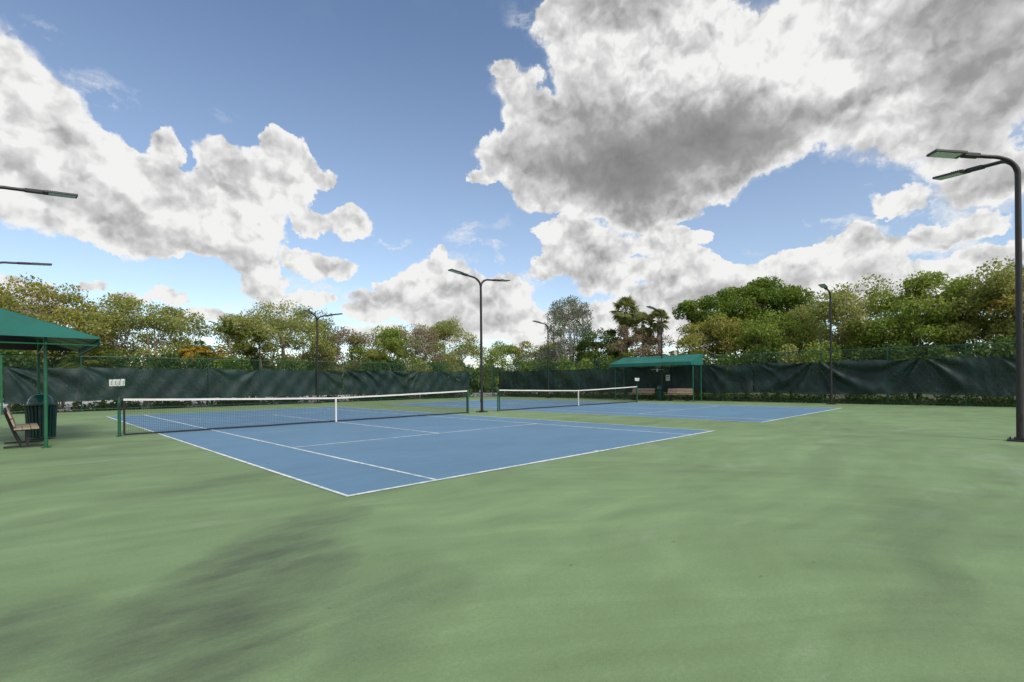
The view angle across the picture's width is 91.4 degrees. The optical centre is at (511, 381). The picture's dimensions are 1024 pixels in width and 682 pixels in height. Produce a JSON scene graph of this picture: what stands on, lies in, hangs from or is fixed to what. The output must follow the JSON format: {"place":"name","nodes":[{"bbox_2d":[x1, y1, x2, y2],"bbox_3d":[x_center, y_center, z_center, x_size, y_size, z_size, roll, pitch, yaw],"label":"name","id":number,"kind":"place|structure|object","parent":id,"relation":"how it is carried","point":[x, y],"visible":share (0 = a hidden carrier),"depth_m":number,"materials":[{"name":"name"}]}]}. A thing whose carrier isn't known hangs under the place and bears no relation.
{"place":"outdoors","nodes":[
{"label":"outdoors","id":0,"kind":"place"},
{"bbox_2d":[3,392,582,410],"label":"paved lot","id":1,"kind":"structure","parent":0,"point":[141,404],"depth_m":44.01,"materials":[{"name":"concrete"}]},
{"bbox_2d":[0,349,41,408],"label":"shrub","id":2,"kind":"object","parent":1,"relation":"on","point":[20,358],"visible":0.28,"depth_m":27.56,"materials":[{"name":"green plant"}]},
{"bbox_2d":[27,351,84,408],"bbox_3d":[-28.340,-0.374,31.152,2.809,4.175,2.937,-1,0,-12],"label":"shrub","id":3,"kind":"object","parent":1,"relation":"on","point":[53,365],"visible":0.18,"depth_m":30.93,"materials":[{"name":"green plant"}]},
{"bbox_2d":[0,274,135,377],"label":"shade tree","id":4,"kind":"object","parent":1,"relation":"on","point":[62,315],"visible":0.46,"depth_m":31.21,"materials":[{"name":"green plant"}]},
{"bbox_2d":[54,349,113,404],"bbox_3d":[-25.949,-0.165,30.380,2.935,3.720,3.966,-1,0,-45],"label":"palm tree","id":5,"kind":"object","parent":1,"relation":"on","point":[84,359],"visible":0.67,"depth_m":30.13,"materials":[{"name":"green plant"}]},
{"bbox_2d":[91,346,141,402],"bbox_3d":[-24.706,-0.300,31.378,2.774,3.966,3.010,-1,0,-9],"label":"shrub","id":6,"kind":"object","parent":1,"relation":"on","point":[119,360],"visible":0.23,"depth_m":31.25,"materials":[{"name":"green plant"}]},
{"bbox_2d":[79,292,214,405],"bbox_3d":[-25.601,-2.268,35.668,8.841,7.889,8.548,-1,0,-45],"label":"shade tree","id":7,"kind":"object","parent":1,"relation":"on","point":[174,317],"visible":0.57,"depth_m":33.69,"materials":[{"name":"green plant"}]},
{"bbox_2d":[141,350,183,403],"bbox_3d":[-22.892,-0.191,32.376,2.778,3.711,2.787,-1,0,-45],"label":"shrub","id":8,"kind":"object","parent":1,"relation":"on","point":[174,361],"visible":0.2,"depth_m":32.37,"materials":[{"name":"green plant"}]},
{"bbox_2d":[171,341,220,405],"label":"palm tree","id":9,"kind":"object","parent":1,"relation":"on","point":[195,343],"visible":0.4,"depth_m":34.73,"materials":[{"name":"green plant"}]},
{"bbox_2d":[173,346,230,404],"bbox_3d":[-22.130,-0.471,35.599,3.150,4.267,4.741,-1,0,11],"label":"palm tree","id":10,"kind":"object","parent":1,"relation":"on","point":[200,349],"visible":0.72,"depth_m":34.76,"materials":[{"name":"yellow plant"}]},
{"bbox_2d":[182,351,222,404],"bbox_3d":[-21.028,-0.251,34.028,2.660,3.790,2.859,-1,0,-45],"label":"shrub","id":11,"kind":"object","parent":1,"relation":"on","point":[200,365],"visible":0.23,"depth_m":33.44,"materials":[{"name":"green plant"}]},
{"bbox_2d":[209,355,253,400],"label":"shrub","id":12,"kind":"object","parent":1,"relation":"on","point":[230,366],"visible":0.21,"depth_m":34.72,"materials":[{"name":"green plant"}]},
{"bbox_2d":[228,357,250,397],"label":"shrub","id":13,"kind":"object","parent":1,"relation":"on","point":[240,365],"visible":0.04,"depth_m":38.04,"materials":[{"name":"green plant"}]},
{"bbox_2d":[208,316,275,366],"bbox_3d":[-20.962,-1.699,38.872,4.476,6.689,4.377,-1,0,-45],"label":"palm tree","id":14,"kind":"object","parent":1,"relation":"on","point":[224,327],"visible":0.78,"depth_m":38.00,"materials":[{"name":"green plant"}]},
{"bbox_2d":[241,328,280,397],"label":"palm tree","id":15,"kind":"object","parent":1,"relation":"on","point":[268,365],"visible":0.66,"depth_m":38.22,"materials":[{"name":"green plant"}]},
{"bbox_2d":[211,297,340,369],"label":"shade tree","id":16,"kind":"object","parent":1,"relation":"on","point":[280,326],"visible":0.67,"depth_m":40.15,"materials":[{"name":"green plant"}]},
{"bbox_2d":[276,357,307,369],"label":"shrub","id":17,"kind":"object","parent":1,"relation":"on","point":[290,366],"visible":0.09,"depth_m":38.41,"materials":[{"name":"green plant"}]},
{"bbox_2d":[298,362,323,400],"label":"shrub","id":18,"kind":"object","parent":1,"relation":"on","point":[311,365],"visible":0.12,"depth_m":42.27,"materials":[{"name":"green plant"}]},
{"bbox_2d":[319,366,344,399],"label":"shrub","id":19,"kind":"object","parent":1,"relation":"on","point":[336,369],"visible":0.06,"depth_m":44.92,"materials":[{"name":"green plant"}]},
{"bbox_2d":[314,326,392,396],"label":"shade tree","id":20,"kind":"object","parent":1,"relation":"on","point":[341,335],"visible":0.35,"depth_m":46.09,"materials":[{"name":"green plant"}]},
{"bbox_2d":[359,358,385,370],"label":"shrub","id":21,"kind":"object","parent":1,"relation":"on","point":[373,368],"visible":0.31,"depth_m":43.41,"materials":[{"name":"green plant"}]},
{"bbox_2d":[343,324,422,370],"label":"shade tree","id":22,"kind":"object","parent":1,"relation":"on","point":[389,335],"visible":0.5,"depth_m":47.94,"materials":[{"name":"green plant"}]},
{"bbox_2d":[355,340,411,394],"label":"palm tree","id":23,"kind":"object","parent":1,"relation":"on","point":[372,354],"visible":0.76,"depth_m":45.52,"materials":[{"name":"green plant"}]},
{"bbox_2d":[381,354,407,370],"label":"shrub","id":24,"kind":"object","parent":1,"relation":"on","point":[393,361],"visible":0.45,"depth_m":44.83,"materials":[{"name":"green plant"}]},
{"bbox_2d":[376,323,444,396],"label":"shade tree","id":25,"kind":"object","parent":1,"relation":"on","point":[423,335],"visible":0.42,"depth_m":51.36,"materials":[{"name":"green plant"}]},
{"bbox_2d":[406,360,428,397],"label":"shrub","id":26,"kind":"object","parent":1,"relation":"on","point":[419,366],"visible":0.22,"depth_m":46.50,"materials":[{"name":"green plant"}]},
{"bbox_2d":[421,361,447,370],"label":"shrub","id":27,"kind":"object","parent":1,"relation":"on","point":[438,367],"visible":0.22,"depth_m":48.56,"materials":[{"name":"green plant"}]},
{"bbox_2d":[409,316,487,393],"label":"shade tree","id":28,"kind":"object","parent":1,"relation":"on","point":[447,329],"visible":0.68,"depth_m":54.59,"materials":[{"name":"green plant"}]},
{"bbox_2d":[470,340,527,393],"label":"tree","id":29,"kind":"object","parent":1,"relation":"on","point":[495,354],"visible":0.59,"depth_m":56.12,"materials":[{"name":"green plant"}]},
{"bbox_2d":[3,386,1015,406],"bbox_3d":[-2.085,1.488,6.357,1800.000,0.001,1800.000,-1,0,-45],"label":"ground","id":30,"kind":"structure","parent":0,"point":[930,395],"depth_m":40.73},
{"bbox_2d":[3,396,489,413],"bbox_3d":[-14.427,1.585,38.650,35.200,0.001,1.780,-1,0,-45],"label":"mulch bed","id":31,"kind":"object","parent":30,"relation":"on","point":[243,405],"visible":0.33,"depth_m":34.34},
{"bbox_2d":[3,345,931,400],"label":"distant woods","id":32,"kind":"object","parent":30,"relation":"on","point":[473,381],"visible":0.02,"depth_m":66.70,"materials":[{"name":"green plant"}]},
{"bbox_2d":[7,391,1015,413],"bbox_3d":[-0.767,0.819,25.417,35.466,1.415,39.610,-1,0,-45],"label":"ground cover","id":33,"kind":"object","parent":30,"relation":"on","point":[748,398],"visible":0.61,"depth_m":31.18,"materials":[{"name":"green plant"}]},
{"bbox_2d":[0,396,1023,681],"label":"court surround","id":34,"kind":"object","parent":30,"relation":"on","point":[864,542],"visible":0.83,"depth_m":4.05,"materials":[{"name":"green plastic"}]},
{"bbox_2d":[0,355,2,414],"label":"gate post","id":35,"kind":"object","parent":34,"relation":"on","point":[1,389],"visible":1,"depth_m":25.38,"materials":[{"name":"green metal"}]},
{"bbox_2d":[2,408,43,448],"bbox_3d":[-11.896,1.089,12.191,0.733,0.892,1.830,-1,0,-45],"label":"park bench","id":36,"kind":"object","parent":34,"relation":"on","point":[14,427],"visible":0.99,"depth_m":11.75,"materials":[{"name":"beige wood"}]},
{"bbox_2d":[0,261,51,265],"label":"court light","id":37,"kind":"object","parent":34,"relation":"on","point":[28,263],"visible":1,"depth_m":20.39,"materials":[{"name":"brown metal"}]},
{"bbox_2d":[0,185,77,198],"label":"court light","id":38,"kind":"object","parent":34,"relation":"on","point":[53,193],"visible":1,"depth_m":12.91,"materials":[{"name":"brown metal"}]},
{"bbox_2d":[22,394,59,438],"bbox_3d":[-12.850,0.927,13.641,0.758,1.182,0.758,-1,0,-45],"label":"litter bin","id":39,"kind":"object","parent":34,"relation":"on","point":[34,411],"visible":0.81,"depth_m":13.42,"materials":[{"name":"green metal"}]},
{"bbox_2d":[0,308,99,447],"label":"shade canopy","id":40,"kind":"object","parent":34,"relation":"on","point":[18,331],"visible":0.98,"depth_m":11.68,"materials":[{"name":"green fabric"}]},
{"bbox_2d":[0,353,492,412],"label":"chain link fence","id":41,"kind":"object","parent":34,"relation":"on","point":[81,384],"visible":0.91,"depth_m":32.18,"materials":[{"name":"green plastic"}]},
{"bbox_2d":[116,389,468,436],"bbox_3d":[-6.541,0.940,18.621,12.948,1.120,0.245,-1,0,-45],"label":"tennis net","id":42,"kind":"object","parent":34,"relation":"on","point":[119,399],"visible":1,"depth_m":16.81,"materials":[{"name":"black fabric"}]},
{"bbox_2d":[109,379,125,396],"bbox_3d":[-11.147,0.168,14.120,0.400,0.510,0.070,-1,0,-10],"label":"score keeper","id":43,"kind":"object","parent":42,"relation":"attached to","point":[116,382],"visible":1,"depth_m":14.10,"materials":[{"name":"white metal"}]},
{"bbox_2d":[304,310,341,402],"bbox_3d":[-13.823,-1.713,36.166,2.818,6.561,1.619,-1,0,-45],"label":"court light","id":44,"kind":"object","parent":34,"relation":"on","point":[308,311],"visible":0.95,"depth_m":36.54,"materials":[{"name":"brown metal"}]},
{"bbox_2d":[108,407,708,494],"bbox_3d":[-6.569,1.496,18.655,10.970,0.001,23.770,-1,0,-45],"label":"court surface","id":45,"kind":"object","parent":34,"relation":"on","point":[441,453],"visible":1,"depth_m":12.31,"materials":[{"name":"blue plastic"}]},
{"bbox_2d":[106,407,712,495],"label":"court lines","id":46,"kind":"object","parent":45,"relation":"on","point":[387,468],"visible":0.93,"depth_m":9.75,"materials":[{"name":"white paint"}]},
{"bbox_2d":[448,269,509,412],"bbox_3d":[-1.470,-1.828,23.912,3.693,6.561,0.420,-1,0,-45],"label":"court light","id":47,"kind":"object","parent":34,"relation":"on","point":[481,343],"visible":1,"depth_m":23.86,"materials":[{"name":"brown metal"}]},
{"bbox_2d":[533,320,548,397],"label":"court light","id":48,"kind":"object","parent":34,"relation":"on","point":[547,350],"visible":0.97,"depth_m":43.23,"materials":[{"name":"brown metal"}]},
{"bbox_2d":[497,385,637,410],"bbox_3d":[3.881,0.843,28.973,12.948,1.120,0.245,-1,0,-45],"label":"tennis net","id":49,"kind":"object","parent":34,"relation":"on","point":[498,399],"visible":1,"depth_m":28.10,"materials":[{"name":"black fabric"}]},
{"bbox_2d":[390,399,837,421],"bbox_3d":[3.853,1.399,29.007,10.970,0.001,23.770,-1,0,-45],"label":"court surface","id":50,"kind":"object","parent":34,"relation":"on","point":[742,413],"visible":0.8,"depth_m":24.74,"materials":[{"name":"blue plastic"}]},
{"bbox_2d":[391,399,839,421],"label":"court lines","id":51,"kind":"object","parent":50,"relation":"on","point":[661,411],"visible":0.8,"depth_m":23.42,"materials":[{"name":"white paint"}]},
{"bbox_2d":[632,388,654,399],"bbox_3d":[9.472,0.890,36.445,0.733,0.892,1.830,-1,0,-45],"label":"park bench","id":52,"kind":"object","parent":34,"relation":"on","point":[646,390],"visible":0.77,"depth_m":36.49,"materials":[{"name":"beige wood"}]},
{"bbox_2d":[646,306,665,400],"bbox_3d":[10.109,-1.936,35.103,2.056,6.561,0.420,-1,0,-45],"label":"court light","id":53,"kind":"object","parent":34,"relation":"on","point":[651,307],"visible":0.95,"depth_m":35.63,"materials":[{"name":"brown metal"}]},
{"bbox_2d":[610,354,702,401],"bbox_3d":[10.162,-0.263,35.711,1.788,3.214,6.330,-1,0,-45],"label":"shade canopy","id":54,"kind":"object","parent":34,"relation":"on","point":[679,360],"visible":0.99,"depth_m":35.01,"materials":[{"name":"green fabric"}]},
{"bbox_2d":[656,385,663,399],"bbox_3d":[10.524,0.773,35.589,0.593,1.064,0.593,-1,0,-45],"label":"litter bin","id":55,"kind":"object","parent":34,"relation":"on","point":[659,392],"visible":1,"depth_m":35.42,"materials":[{"name":"green paint"}]},
{"bbox_2d":[665,388,692,400],"bbox_3d":[11.466,0.871,34.409,0.733,0.892,1.830,-1,0,-45],"label":"park bench","id":56,"kind":"object","parent":34,"relation":"on","point":[681,391],"visible":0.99,"depth_m":34.50,"materials":[{"name":"beige wood"}]},
{"bbox_2d":[493,342,1023,405],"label":"chain link fence","id":57,"kind":"object","parent":34,"relation":"on","point":[990,376],"visible":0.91,"depth_m":29.57,"materials":[{"name":"green plastic"}]},
{"bbox_2d":[818,284,835,403],"bbox_3d":[17.459,-2.004,27.703,2.056,6.561,0.420,-1,0,-45],"label":"court light","id":58,"kind":"object","parent":34,"relation":"on","point":[824,286],"visible":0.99,"depth_m":28.23,"materials":[{"name":"brown metal"}]},
{"bbox_2d":[926,149,1023,441],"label":"court light","id":59,"kind":"object","parent":34,"relation":"on","point":[954,154],"visible":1,"depth_m":11.19,"materials":[{"name":"brown metal"}]},
{"bbox_2d":[519,358,536,391],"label":"shrub","id":60,"kind":"object","parent":30,"relation":"on","point":[527,366],"visible":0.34,"depth_m":49.74,"materials":[{"name":"green plant"}]},
{"bbox_2d":[507,345,570,391],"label":"tree","id":61,"kind":"object","parent":30,"relation":"on","point":[543,354],"visible":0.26,"depth_m":50.55,"materials":[{"name":"green plant"}]},
{"bbox_2d":[512,340,567,392],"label":"tree","id":62,"kind":"object","parent":30,"relation":"on","point":[519,351],"visible":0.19,"depth_m":54.98,"materials":[{"name":"green plant"}]},
{"bbox_2d":[533,357,555,391],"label":"shrub","id":63,"kind":"object","parent":30,"relation":"on","point":[550,363],"visible":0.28,"depth_m":47.67,"materials":[{"name":"green plant"}]},
{"bbox_2d":[555,355,574,393],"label":"shrub","id":64,"kind":"object","parent":30,"relation":"on","point":[566,363],"visible":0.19,"depth_m":46.41,"materials":[{"name":"green plant"}]},
{"bbox_2d":[544,295,594,395],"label":"slender tree","id":65,"kind":"object","parent":30,"relation":"on","point":[557,314],"visible":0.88,"depth_m":49.09,"materials":[{"name":"green plant"}]},
{"bbox_2d":[569,357,598,392],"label":"shrub","id":66,"kind":"object","parent":30,"relation":"on","point":[583,364],"visible":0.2,"depth_m":44.08,"materials":[{"name":"green plant"}]},
{"bbox_2d":[571,327,623,392],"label":"tree","id":67,"kind":"object","parent":30,"relation":"on","point":[607,336],"visible":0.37,"depth_m":45.64,"materials":[{"name":"green plant"}]},
{"bbox_2d":[597,354,620,392],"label":"shrub","id":68,"kind":"object","parent":30,"relation":"on","point":[605,364],"visible":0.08,"depth_m":42.48,"materials":[{"name":"green plant"}]},
{"bbox_2d":[607,294,641,395],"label":"palm tree","id":69,"kind":"object","parent":30,"relation":"on","point":[626,317],"visible":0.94,"depth_m":45.53,"materials":[{"name":"green plant"}]},
{"bbox_2d":[607,324,665,367],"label":"tree","id":70,"kind":"object","parent":30,"relation":"on","point":[651,340],"visible":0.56,"depth_m":43.35,"materials":[{"name":"green plant"}]},
{"bbox_2d":[629,310,653,393],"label":"palm tree","id":71,"kind":"object","parent":30,"relation":"on","point":[643,318],"visible":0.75,"depth_m":44.16,"materials":[{"name":"green plant"}]},
{"bbox_2d":[647,308,671,349],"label":"palm tree","id":72,"kind":"object","parent":30,"relation":"on","point":[656,327],"visible":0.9,"depth_m":43.11,"materials":[{"name":"green plant"}]},
{"bbox_2d":[652,325,708,397],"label":"bare tree","id":73,"kind":"object","parent":30,"relation":"on","point":[670,342],"visible":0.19,"depth_m":41.75,"materials":[{"name":"grey plant"}]},
{"bbox_2d":[678,349,712,366],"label":"shrub","id":74,"kind":"object","parent":30,"relation":"on","point":[705,362],"visible":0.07,"depth_m":36.85,"materials":[{"name":"green plant"}]},
{"bbox_2d":[675,312,771,393],"bbox_3d":[16.367,-2.038,38.421,7.171,6.648,6.288,-1,0,22],"label":"tree","id":75,"kind":"object","parent":30,"relation":"on","point":[729,330],"visible":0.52,"depth_m":38.08,"materials":[{"name":"green plant"}]},
{"bbox_2d":[713,351,750,397],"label":"shrub","id":76,"kind":"object","parent":30,"relation":"on","point":[726,360],"visible":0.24,"depth_m":35.45,"materials":[{"name":"green plant"}]},
{"bbox_2d":[672,275,833,395],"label":"broad tree","id":77,"kind":"object","parent":30,"relation":"on","point":[755,298],"visible":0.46,"depth_m":41.75,"materials":[{"name":"green plant"}]},
{"bbox_2d":[745,344,778,397],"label":"shrub","id":78,"kind":"object","parent":30,"relation":"on","point":[764,348],"visible":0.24,"depth_m":33.85,"materials":[{"name":"green plant"}]},
{"bbox_2d":[733,309,822,395],"bbox_3d":[19.448,-2.007,36.591,7.355,6.529,6.248,-1,0,-45],"label":"tree","id":79,"kind":"object","parent":30,"relation":"on","point":[768,328],"visible":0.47,"depth_m":35.18,"materials":[{"name":"green plant"}]},
{"bbox_2d":[775,343,811,399],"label":"shrub","id":80,"kind":"object","parent":30,"relation":"on","point":[787,347],"visible":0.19,"depth_m":32.15,"materials":[{"name":"green plant"}]},
{"bbox_2d":[801,339,843,400],"bbox_3d":[19.570,-0.714,31.808,2.672,3.958,2.699,-1,0,6],"label":"shrub","id":81,"kind":"object","parent":30,"relation":"on","point":[816,356],"visible":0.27,"depth_m":31.28,"materials":[{"name":"green plant"}]},
{"bbox_2d":[837,349,883,395],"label":"shrub","id":82,"kind":"object","parent":30,"relation":"on","point":[860,358],"visible":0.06,"depth_m":29.92,"materials":[{"name":"green plant"}]},
{"bbox_2d":[784,273,938,397],"bbox_3d":[22.791,-2.882,33.211,7.225,8.267,8.671,-1,0,-45],"label":"shade tree","id":83,"kind":"object","parent":30,"relation":"on","point":[844,309],"visible":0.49,"depth_m":32.31,"materials":[{"name":"green plant"}]},
{"bbox_2d":[870,337,927,398],"bbox_3d":[22.325,-0.645,28.802,3.087,3.777,2.780,-1,0,-45],"label":"shrub","id":84,"kind":"object","parent":30,"relation":"on","point":[904,354],"visible":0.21,"depth_m":28.43,"materials":[{"name":"green plant"}]},
{"bbox_2d":[840,270,1006,401],"bbox_3d":[25.005,-2.793,30.435,6.699,8.051,8.232,-1,0,-45],"label":"shade tree","id":85,"kind":"object","parent":30,"relation":"on","point":[933,320],"visible":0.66,"depth_m":29.52,"materials":[{"name":"green plant"}]},
{"bbox_2d":[924,343,964,398],"bbox_3d":[23.673,-0.462,27.360,2.786,3.386,2.891,-1,0,-10],"label":"shrub","id":86,"kind":"object","parent":30,"relation":"on","point":[933,353],"visible":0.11,"depth_m":27.03,"materials":[{"name":"green plant"}]},
{"bbox_2d":[922,255,1023,401],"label":"shade tree","id":87,"kind":"object","parent":30,"relation":"on","point":[1002,280],"visible":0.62,"depth_m":27.15,"materials":[{"name":"green plant"}]},
{"bbox_2d":[958,334,1023,399],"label":"shrub","id":88,"kind":"object","parent":30,"relation":"on","point":[997,339],"visible":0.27,"depth_m":25.55,"materials":[{"name":"green plant"}]},
{"bbox_2d":[984,288,1023,333],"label":"shade tree","id":89,"kind":"object","parent":30,"relation":"on","point":[1001,294],"visible":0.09,"depth_m":26.56,"materials":[{"name":"green plant"}]},
{"bbox_2d":[1007,330,1023,356],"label":"shrub","id":90,"kind":"object","parent":30,"relation":"on","point":[1015,341],"visible":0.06,"depth_m":25.94,"materials":[{"name":"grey plant"}]},
{"bbox_2d":[0,0,1023,370],"label":"sky","id":91,"kind":"structure","parent":0,"point":[344,157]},
{"bbox_2d":[579,345,599,360],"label":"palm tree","id":92,"kind":"object","parent":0,"point":[588,350],"visible":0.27,"depth_m":47.59,"materials":[{"name":"green plant"}]},
{"bbox_2d":[616,350,635,359],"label":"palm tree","id":93,"kind":"object","parent":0,"point":[627,354],"visible":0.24,"depth_m":42.59,"materials":[{"name":"green plant"}]},
{"bbox_2d":[656,350,683,397],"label":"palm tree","id":94,"kind":"object","parent":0,"point":[674,353],"visible":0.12,"depth_m":39.64,"materials":[{"name":"green plant"}]},
{"bbox_2d":[973,292,1023,399],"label":"tree","id":95,"kind":"object","parent":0,"point":[1002,307],"visible":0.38,"depth_m":26.51,"materials":[{"name":"green plant"}]}
]}

